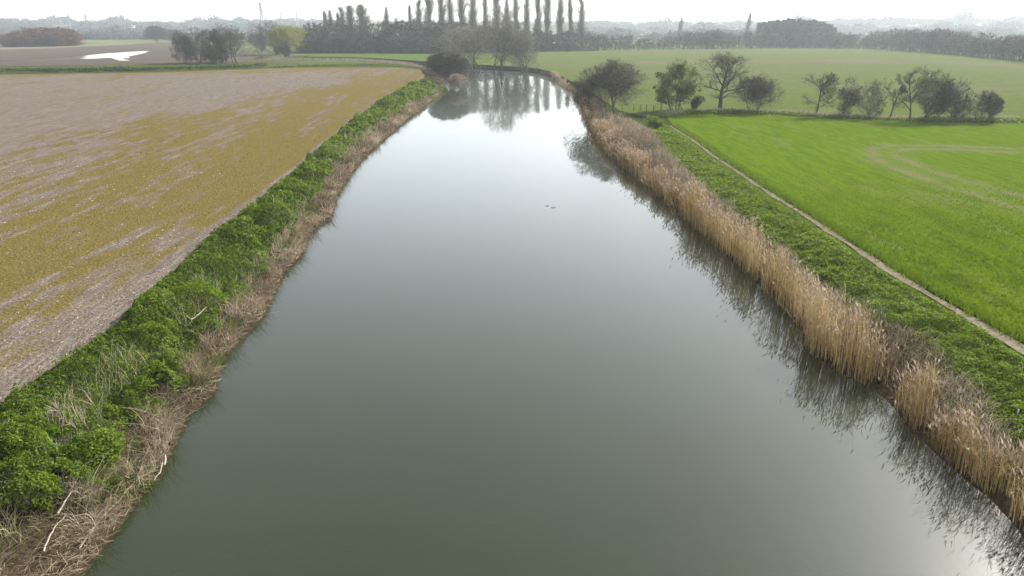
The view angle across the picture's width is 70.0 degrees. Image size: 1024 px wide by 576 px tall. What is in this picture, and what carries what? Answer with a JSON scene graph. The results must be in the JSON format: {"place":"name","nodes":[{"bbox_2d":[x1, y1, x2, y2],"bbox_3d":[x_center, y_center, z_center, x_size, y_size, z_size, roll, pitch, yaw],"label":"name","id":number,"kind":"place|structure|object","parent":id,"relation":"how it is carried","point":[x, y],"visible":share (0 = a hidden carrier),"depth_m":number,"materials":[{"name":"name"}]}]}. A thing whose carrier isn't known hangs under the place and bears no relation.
{"place":"outdoors","nodes":[
{"label":"outdoors","id":0,"kind":"place"},
{"bbox_2d":[0,41,174,49],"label":"farm track","id":1,"kind":"structure","parent":0,"point":[80,45],"depth_m":542.23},
{"bbox_2d":[38,51,149,60],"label":"flood pool","id":2,"kind":"structure","parent":0,"point":[119,56],"depth_m":356.90,"materials":[{"name":"liquid"}]},
{"bbox_2d":[0,42,261,65],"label":"ploughed field","id":3,"kind":"structure","parent":0,"point":[159,53],"depth_m":357.59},
{"bbox_2d":[168,30,194,63],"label":"bare tree","id":4,"kind":"object","parent":3,"relation":"on","point":[182,38],"visible":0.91,"depth_m":288.18,"materials":[{"name":"grey plant"}]},
{"bbox_2d":[199,28,222,61],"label":"bare tree","id":5,"kind":"object","parent":3,"relation":"on","point":[211,33],"visible":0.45,"depth_m":294.37,"materials":[{"name":"grey plant"}]},
{"bbox_2d":[211,24,235,61],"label":"bare tree","id":6,"kind":"object","parent":3,"relation":"on","point":[218,35],"visible":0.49,"depth_m":293.89,"materials":[{"name":"grey plant"}]},
{"bbox_2d":[246,21,267,55],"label":"bare tree","id":7,"kind":"object","parent":3,"relation":"on","point":[257,38],"visible":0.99,"depth_m":361.44,"materials":[{"name":"grey plant"}]},
{"bbox_2d":[0,68,424,404],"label":"stubble field","id":8,"kind":"structure","parent":0,"point":[86,105],"depth_m":74.52,"materials":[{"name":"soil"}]},
{"bbox_2d":[0,116,351,365],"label":"yellow seedlings","id":9,"kind":"object","parent":8,"relation":"on","point":[141,200],"visible":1,"depth_m":63.99,"materials":[{"name":"yellow plant"}]},
{"bbox_2d":[304,53,506,64],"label":"riverside meadow","id":10,"kind":"structure","parent":0,"point":[414,56],"depth_m":370.06,"materials":[{"name":"green plant"}]},
{"bbox_2d":[0,18,1023,575],"bbox_3d":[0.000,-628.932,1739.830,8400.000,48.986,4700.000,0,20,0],"label":"ground","id":11,"kind":"structure","parent":0,"point":[888,388],"depth_m":31.97,"materials":[{"name":"green plant"}]},
{"bbox_2d":[0,415,42,461],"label":"leafy bush","id":12,"kind":"object","parent":11,"relation":"on","point":[6,426],"visible":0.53,"depth_m":24.32,"materials":[{"name":"green plant"}]},
{"bbox_2d":[2,467,66,514],"bbox_3d":[-14.853,6.319,22.740,1.740,1.431,1.649,0,20,0],"label":"leafy bush","id":13,"kind":"object","parent":11,"relation":"on","point":[45,495],"visible":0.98,"depth_m":22.51,"materials":[{"name":"green plant"}]},
{"bbox_2d":[0,27,85,46],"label":"red scrub","id":14,"kind":"object","parent":11,"relation":"on","point":[41,36],"visible":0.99,"depth_m":543.83,"materials":[{"name":"brown plant"}]},
{"bbox_2d":[25,439,61,469],"bbox_3d":[-15.601,5.517,24.140,0.942,1.261,1.413,0,20,0],"label":"stalk clump","id":15,"kind":"object","parent":11,"relation":"on","point":[46,451],"visible":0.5,"depth_m":24.45,"materials":[{"name":"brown plant"}]},
{"bbox_2d":[36,391,66,435],"bbox_3d":[-16.228,4.501,26.112,1.655,1.557,0.934,17,25,39],"label":"stalk clump","id":16,"kind":"object","parent":11,"relation":"on","point":[57,410],"visible":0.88,"depth_m":26.12,"materials":[{"name":"beige plant"}]},
{"bbox_2d":[66,15,72,27],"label":"pylon","id":17,"kind":"object","parent":11,"relation":"on","point":[68,19],"visible":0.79,"depth_m":1407.99,"materials":[{"name":"metal"}]},
{"bbox_2d":[60,404,99,434],"bbox_3d":[-15.472,4.740,26.289,1.293,1.453,1.552,-15,25,-36],"label":"stalk clump","id":18,"kind":"object","parent":11,"relation":"on","point":[71,423],"visible":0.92,"depth_m":26.36,"materials":[{"name":"beige plant"}]},
{"bbox_2d":[43,426,125,476],"bbox_3d":[-14.590,5.601,25.163,2.537,1.698,3.145,0,20,0],"label":"leafy bush","id":19,"kind":"object","parent":11,"relation":"on","point":[107,450],"visible":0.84,"depth_m":24.85,"materials":[{"name":"green plant"}]},
{"bbox_2d":[78,469,154,548],"bbox_3d":[-12.938,7.110,23.882,0.354,0.196,4.041,2,20,6],"label":"driftwood","id":20,"kind":"object","parent":11,"relation":"on","point":[107,512],"visible":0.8,"depth_m":23.54,"materials":[{"name":"brown wood"}]},
{"bbox_2d":[143,25,169,41],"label":"rounded bush","id":21,"kind":"object","parent":11,"relation":"on","point":[156,31],"visible":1,"depth_m":683.84,"materials":[{"name":"grey plant"}]},
{"bbox_2d":[151,349,185,378],"bbox_3d":[-14.928,3.301,31.862,1.530,1.322,1.350,-12,23,-31],"label":"leafy bush","id":22,"kind":"object","parent":11,"relation":"on","point":[169,360],"visible":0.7,"depth_m":31.58,"materials":[{"name":"green plant"}]},
{"bbox_2d":[164,29,181,41],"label":"rounded bush","id":23,"kind":"object","parent":11,"relation":"on","point":[172,31],"visible":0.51,"depth_m":721.71,"materials":[{"name":"grey plant"}]},
{"bbox_2d":[184,26,210,63],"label":"bare tree","id":24,"kind":"object","parent":11,"relation":"on","point":[199,36],"visible":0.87,"depth_m":287.55,"materials":[{"name":"grey plant"}]},
{"bbox_2d":[200,318,222,337],"bbox_3d":[-15.049,2.021,36.554,1.214,1.067,1.306,0,20,0],"label":"leafy bush","id":25,"kind":"object","parent":11,"relation":"on","point":[214,322],"visible":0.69,"depth_m":36.35,"materials":[{"name":"green plant"}]},
{"bbox_2d":[201,45,230,63],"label":"dark bush","id":26,"kind":"object","parent":11,"relation":"on","point":[215,53],"visible":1,"depth_m":282.40,"materials":[{"name":"grey plant"}]},
{"bbox_2d":[1,84,439,516],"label":"dead stalks","id":27,"kind":"object","parent":11,"relation":"on","point":[121,380],"visible":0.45,"depth_m":32.97,"materials":[{"name":"plant"}]},
{"bbox_2d":[0,80,443,506],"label":"herb cover","id":28,"kind":"object","parent":11,"relation":"on","point":[267,207],"visible":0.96,"depth_m":35.27,"materials":[{"name":"green plant"}]},
{"bbox_2d":[0,82,445,575],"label":"dry reed litter","id":29,"kind":"object","parent":11,"relation":"on","point":[413,107],"visible":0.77,"depth_m":31.49,"materials":[{"name":"plant"}]},
{"bbox_2d":[43,515,65,551],"bbox_3d":[-13.823,7.388,22.007,0.166,0.219,1.472,-2,20,-7],"label":"driftwood","id":30,"kind":"object","parent":29,"relation":"on","point":[44,548],"visible":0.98,"depth_m":21.93,"materials":[{"name":"brown wood"}]},
{"bbox_2d":[56,478,77,514],"bbox_3d":[-14.151,6.612,23.417,0.245,0.342,1.626,-3,20,-8],"label":"driftwood","id":31,"kind":"object","parent":29,"relation":"on","point":[61,507],"visible":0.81,"depth_m":23.18,"materials":[{"name":"brown wood"}]},
{"bbox_2d":[154,448,166,479],"bbox_3d":[-12.581,6.282,26.227,0.343,0.331,1.641,-6,21,-17],"label":"driftwood","id":32,"kind":"object","parent":29,"relation":"on","point":[164,455],"visible":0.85,"depth_m":26.27,"materials":[{"name":"brown wood"}]},
{"bbox_2d":[217,27,251,62],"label":"bare tree","id":33,"kind":"object","parent":11,"relation":"on","point":[235,37],"visible":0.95,"depth_m":287.47,"materials":[{"name":"grey plant"}]},
{"bbox_2d":[254,1,267,32],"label":"pylon","id":34,"kind":"object","parent":11,"relation":"on","point":[260,3],"visible":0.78,"depth_m":841.95,"materials":[{"name":"metal"}]},
{"bbox_2d":[248,20,284,54],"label":"bare tree","id":35,"kind":"object","parent":11,"relation":"on","point":[270,27],"visible":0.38,"depth_m":381.21,"materials":[{"name":"grey plant"}]},
{"bbox_2d":[279,11,283,25],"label":"pylon","id":36,"kind":"object","parent":11,"relation":"on","point":[280,16],"visible":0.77,"depth_m":1406.42,"materials":[{"name":"metal"}]},
{"bbox_2d":[273,40,291,56],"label":"dark bush","id":37,"kind":"object","parent":11,"relation":"on","point":[285,47],"visible":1,"depth_m":351.76,"materials":[{"name":"grey plant"}]},
{"bbox_2d":[261,25,307,54],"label":"yellow willow","id":38,"kind":"object","parent":11,"relation":"on","point":[286,35],"visible":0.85,"depth_m":377.18,"materials":[{"name":"green plant"}]},
{"bbox_2d":[294,11,299,26],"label":"pylon","id":39,"kind":"object","parent":11,"relation":"on","point":[296,18],"visible":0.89,"depth_m":1360.07,"materials":[{"name":"metal"}]},
{"bbox_2d":[320,11,328,27],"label":"poplar tree","id":40,"kind":"object","parent":11,"relation":"on","point":[324,17],"visible":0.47,"depth_m":452.89,"materials":[{"name":"grey plant"}]},
{"bbox_2d":[325,8,334,33],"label":"poplar tree","id":41,"kind":"object","parent":11,"relation":"on","point":[330,17],"visible":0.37,"depth_m":452.24,"materials":[{"name":"grey plant"}]},
{"bbox_2d":[334,12,340,25],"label":"poplar tree","id":42,"kind":"object","parent":11,"relation":"on","point":[337,19],"visible":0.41,"depth_m":453.79,"materials":[{"name":"grey plant"}]},
{"bbox_2d":[329,6,346,25],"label":"poplar tree","id":43,"kind":"object","parent":11,"relation":"on","point":[341,17],"visible":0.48,"depth_m":452.48,"materials":[{"name":"grey plant"}]},
{"bbox_2d":[340,4,356,27],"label":"poplar tree","id":44,"kind":"object","parent":11,"relation":"on","point":[349,14],"visible":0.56,"depth_m":451.54,"materials":[{"name":"grey plant"}]},
{"bbox_2d":[350,2,377,32],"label":"poplar tree","id":45,"kind":"object","parent":11,"relation":"on","point":[364,17],"visible":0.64,"depth_m":451.49,"materials":[{"name":"grey plant"}]},
{"bbox_2d":[382,7,390,24],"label":"poplar tree","id":46,"kind":"object","parent":11,"relation":"on","point":[386,15],"visible":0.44,"depth_m":452.99,"materials":[{"name":"grey plant"}]},
{"bbox_2d":[254,57,551,80],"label":"reeds","id":47,"kind":"object","parent":11,"relation":"on","point":[402,62],"visible":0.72,"depth_m":301.59,"materials":[{"name":"plant"}]},
{"bbox_2d":[405,3,412,29],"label":"poplar tree","id":48,"kind":"object","parent":11,"relation":"on","point":[410,17],"visible":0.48,"depth_m":451.58,"materials":[{"name":"grey plant"}]},
{"bbox_2d":[414,0,423,26],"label":"poplar tree","id":49,"kind":"object","parent":11,"relation":"on","point":[418,14],"visible":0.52,"depth_m":451.67,"materials":[{"name":"grey plant"}]},
{"bbox_2d":[420,0,437,26],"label":"poplar tree","id":50,"kind":"object","parent":11,"relation":"on","point":[428,9],"visible":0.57,"depth_m":451.84,"materials":[{"name":"grey plant"}]},
{"bbox_2d":[434,0,449,24],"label":"poplar tree","id":51,"kind":"object","parent":11,"relation":"on","point":[441,10],"visible":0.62,"depth_m":450.83,"materials":[{"name":"grey plant"}]},
{"bbox_2d":[290,34,598,52],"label":"thicket","id":52,"kind":"object","parent":11,"relation":"on","point":[397,44],"visible":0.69,"depth_m":400.58,"materials":[{"name":"grey plant"}]},
{"bbox_2d":[421,51,470,83],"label":"dark bush","id":53,"kind":"object","parent":11,"relation":"on","point":[444,65],"visible":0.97,"depth_m":192.29,"materials":[{"name":"grey plant"}]},
{"bbox_2d":[292,17,608,52],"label":"woodland","id":54,"kind":"object","parent":11,"relation":"on","point":[416,30],"visible":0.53,"depth_m":417.21,"materials":[{"name":"grey plant"}]},
{"bbox_2d":[443,0,457,26],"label":"poplar tree","id":55,"kind":"object","parent":11,"relation":"on","point":[450,14],"visible":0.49,"depth_m":451.06,"materials":[{"name":"grey plant"}]},
{"bbox_2d":[454,0,469,27],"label":"poplar tree","id":56,"kind":"object","parent":11,"relation":"on","point":[461,15],"visible":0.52,"depth_m":450.21,"materials":[{"name":"grey plant"}]},
{"bbox_2d":[429,23,508,71],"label":"willow tree","id":57,"kind":"object","parent":11,"relation":"on","point":[469,37],"visible":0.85,"depth_m":262.01,"materials":[{"name":"grey plant"}]},
{"bbox_2d":[465,0,481,25],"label":"poplar tree","id":58,"kind":"object","parent":11,"relation":"on","point":[472,17],"visible":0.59,"depth_m":451.90,"materials":[{"name":"grey plant"}]},
{"bbox_2d":[480,0,489,28],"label":"poplar tree","id":59,"kind":"object","parent":11,"relation":"on","point":[485,6],"visible":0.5,"depth_m":451.03,"materials":[{"name":"grey plant"}]},
{"bbox_2d":[489,0,502,49],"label":"poplar tree","id":60,"kind":"object","parent":11,"relation":"on","point":[496,2],"visible":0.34,"depth_m":450.94,"materials":[{"name":"grey plant"}]},
{"bbox_2d":[475,5,525,71],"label":"willow tree","id":61,"kind":"object","parent":11,"relation":"on","point":[507,37],"visible":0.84,"depth_m":255.21,"materials":[{"name":"grey plant"}]},
{"bbox_2d":[501,0,510,26],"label":"poplar tree","id":62,"kind":"object","parent":11,"relation":"on","point":[506,2],"visible":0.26,"depth_m":450.03,"materials":[{"name":"grey plant"}]},
{"bbox_2d":[0,11,1023,39],"bbox_3d":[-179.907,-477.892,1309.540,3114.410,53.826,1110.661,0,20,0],"label":"hedgerows","id":63,"kind":"object","parent":11,"relation":"on","point":[111,28],"visible":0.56,"depth_m":1401.02,"materials":[{"name":"grey plant"}]},
{"bbox_2d":[0,62,1023,123],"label":"field margin","id":64,"kind":"object","parent":11,"relation":"on","point":[933,118],"visible":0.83,"depth_m":121.06,"materials":[{"name":"green plant"}]},
{"bbox_2d":[509,0,522,34],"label":"poplar tree","id":65,"kind":"object","parent":11,"relation":"on","point":[516,7],"visible":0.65,"depth_m":450.87,"materials":[{"name":"grey plant"}]},
{"bbox_2d":[507,26,541,71],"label":"willow tree","id":66,"kind":"object","parent":11,"relation":"on","point":[518,45],"visible":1,"depth_m":250.70,"materials":[{"name":"brown plant"}]},
{"bbox_2d":[521,0,532,31],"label":"poplar tree","id":67,"kind":"object","parent":11,"relation":"on","point":[526,18],"visible":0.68,"depth_m":452.57,"materials":[{"name":"grey plant"}]},
{"bbox_2d":[530,0,543,34],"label":"poplar tree","id":68,"kind":"object","parent":11,"relation":"on","point":[537,22],"visible":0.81,"depth_m":451.71,"materials":[{"name":"grey plant"}]},
{"bbox_2d":[539,0,555,35],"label":"poplar tree","id":69,"kind":"object","parent":11,"relation":"on","point":[547,14],"visible":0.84,"depth_m":452.22,"materials":[{"name":"grey plant"}]},
{"bbox_2d":[553,0,567,37],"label":"poplar tree","id":70,"kind":"object","parent":11,"relation":"on","point":[560,15],"visible":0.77,"depth_m":453.06,"materials":[{"name":"grey plant"}]},
{"bbox_2d":[564,0,574,43],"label":"poplar tree","id":71,"kind":"object","parent":11,"relation":"on","point":[570,10],"visible":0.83,"depth_m":452.26,"materials":[{"name":"grey plant"}]},
{"bbox_2d":[574,0,588,45],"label":"poplar tree","id":72,"kind":"object","parent":11,"relation":"on","point":[581,18],"visible":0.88,"depth_m":453.25,"materials":[{"name":"grey plant"}]},
{"bbox_2d":[563,79,601,111],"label":"willow scrub","id":73,"kind":"object","parent":11,"relation":"on","point":[579,92],"visible":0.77,"depth_m":121.83,"materials":[{"name":"grey plant"}]},
{"bbox_2d":[573,57,649,113],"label":"hawthorn tree","id":74,"kind":"object","parent":11,"relation":"on","point":[610,80],"visible":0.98,"depth_m":118.57,"materials":[{"name":"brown plant"}]},
{"bbox_2d":[642,115,664,127],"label":"green bush","id":75,"kind":"object","parent":11,"relation":"on","point":[653,121],"visible":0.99,"depth_m":103.05,"materials":[{"name":"green plant"}]},
{"bbox_2d":[677,17,684,39],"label":"poplar tree","id":76,"kind":"object","parent":11,"relation":"on","point":[680,29],"visible":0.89,"depth_m":649.91,"materials":[{"name":"grey plant"}]},
{"bbox_2d":[589,28,843,50],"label":"woodland","id":77,"kind":"object","parent":11,"relation":"on","point":[708,40],"visible":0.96,"depth_m":488.33,"materials":[{"name":"grey plant"}]},
{"bbox_2d":[744,12,752,36],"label":"poplar tree","id":78,"kind":"object","parent":11,"relation":"on","point":[748,20],"visible":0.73,"depth_m":648.23,"materials":[{"name":"grey plant"}]},
{"bbox_2d":[481,48,1023,121],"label":"pasture","id":79,"kind":"structure","parent":11,"relation":"on","point":[1006,84],"depth_m":221.51,"materials":[{"name":"green plant"}]},
{"bbox_2d":[633,104,661,110],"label":"wire fence","id":80,"kind":"object","parent":79,"relation":"on","point":[646,107],"visible":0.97,"depth_m":124.70,"materials":[{"name":"wood"}]},
{"bbox_2d":[652,58,701,110],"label":"green tree","id":81,"kind":"object","parent":79,"relation":"on","point":[685,87],"visible":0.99,"depth_m":122.47,"materials":[{"name":"green plant"}]},
{"bbox_2d":[690,95,705,108],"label":"ivy bush","id":82,"kind":"object","parent":79,"relation":"on","point":[698,100],"visible":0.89,"depth_m":124.11,"materials":[{"name":"green plant"}]},
{"bbox_2d":[691,51,757,108],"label":"bare tree","id":83,"kind":"object","parent":79,"relation":"on","point":[720,97],"visible":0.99,"depth_m":122.79,"materials":[{"name":"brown plant"}]},
{"bbox_2d":[732,74,785,109],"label":"bare bush","id":84,"kind":"object","parent":79,"relation":"on","point":[751,94],"visible":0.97,"depth_m":122.06,"materials":[{"name":"grey plant"}]},
{"bbox_2d":[800,71,841,112],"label":"bare tree","id":85,"kind":"object","parent":79,"relation":"on","point":[822,85],"visible":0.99,"depth_m":116.94,"materials":[{"name":"grey plant"}]},
{"bbox_2d":[657,106,1023,121],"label":"hedge bottom","id":86,"kind":"object","parent":79,"relation":"on","point":[810,112],"visible":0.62,"depth_m":118.31,"materials":[{"name":"green plant"}]},
{"bbox_2d":[836,74,863,114],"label":"bare tree","id":87,"kind":"object","parent":79,"relation":"on","point":[853,96],"visible":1,"depth_m":115.62,"materials":[{"name":"grey plant"}]},
{"bbox_2d":[855,78,887,116],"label":"bare tree","id":88,"kind":"object","parent":79,"relation":"on","point":[874,108],"visible":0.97,"depth_m":114.59,"materials":[{"name":"grey plant"}]},
{"bbox_2d":[880,74,909,116],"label":"bare tree","id":89,"kind":"object","parent":79,"relation":"on","point":[895,101],"visible":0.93,"depth_m":112.16,"materials":[{"name":"grey plant"}]},
{"bbox_2d":[913,69,956,120],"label":"bare tree","id":90,"kind":"object","parent":79,"relation":"on","point":[932,107],"visible":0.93,"depth_m":110.11,"materials":[{"name":"plant"}]},
{"bbox_2d":[933,79,947,116],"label":"bare tree","id":91,"kind":"object","parent":79,"relation":"on","point":[938,112],"visible":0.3,"depth_m":113.31,"materials":[{"name":"grey plant"}]},
{"bbox_2d":[937,76,976,119],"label":"bare tree","id":92,"kind":"object","parent":79,"relation":"on","point":[956,102],"visible":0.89,"depth_m":109.75,"materials":[{"name":"grey plant"}]},
{"bbox_2d":[969,90,1005,120],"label":"bare tree","id":93,"kind":"object","parent":79,"relation":"on","point":[997,103],"visible":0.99,"depth_m":109.59,"materials":[{"name":"grey plant"}]},
{"bbox_2d":[548,71,1023,560],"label":"reed bed","id":94,"kind":"object","parent":11,"relation":"on","point":[608,140],"visible":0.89,"depth_m":36.16,"materials":[{"name":"beige plant"}]},
{"bbox_2d":[550,76,1023,501],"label":"dead brush","id":95,"kind":"object","parent":11,"relation":"on","point":[636,129],"visible":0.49,"depth_m":35.22,"materials":[{"name":"brown plant"}]},
{"bbox_2d":[754,18,836,46],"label":"pine wood","id":96,"kind":"object","parent":11,"relation":"on","point":[799,26],"visible":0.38,"depth_m":566.18,"materials":[{"name":"plant"}]},
{"bbox_2d":[638,123,1023,497],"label":"bank herbs","id":97,"kind":"object","parent":11,"relation":"on","point":[820,235],"visible":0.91,"depth_m":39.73,"materials":[{"name":"green plant"}]},
{"bbox_2d":[670,126,1023,353],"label":"footpath","id":98,"kind":"structure","parent":11,"relation":"on","point":[1015,344],"depth_m":42.34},
{"bbox_2d":[898,63,932,120],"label":"bare tree","id":99,"kind":"object","parent":11,"relation":"on","point":[919,82],"visible":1,"depth_m":110.22,"materials":[{"name":"brown plant"}]},
{"bbox_2d":[825,27,1023,60],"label":"woodland","id":100,"kind":"object","parent":11,"relation":"on","point":[965,44],"visible":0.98,"depth_m":404.28,"materials":[{"name":"grey plant"}]},
{"bbox_2d":[0,0,1023,21],"label":"sky","id":101,"kind":"structure","parent":0,"point":[144,10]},
{"bbox_2d":[81,64,1023,575],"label":"river water","id":102,"kind":"structure","parent":0,"point":[511,322],"depth_m":30.14,"materials":[{"name":"grey liquid"}]},
{"bbox_2d":[447,73,468,88],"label":"grey bush","id":103,"kind":"object","parent":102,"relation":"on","point":[457,78],"visible":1,"depth_m":184.77,"materials":[{"name":"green plant"}]},
{"bbox_2d":[667,113,1023,347],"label":"crop field","id":104,"kind":"structure","parent":0,"point":[791,143],"depth_m":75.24,"materials":[{"name":"green plant"}]}
]}

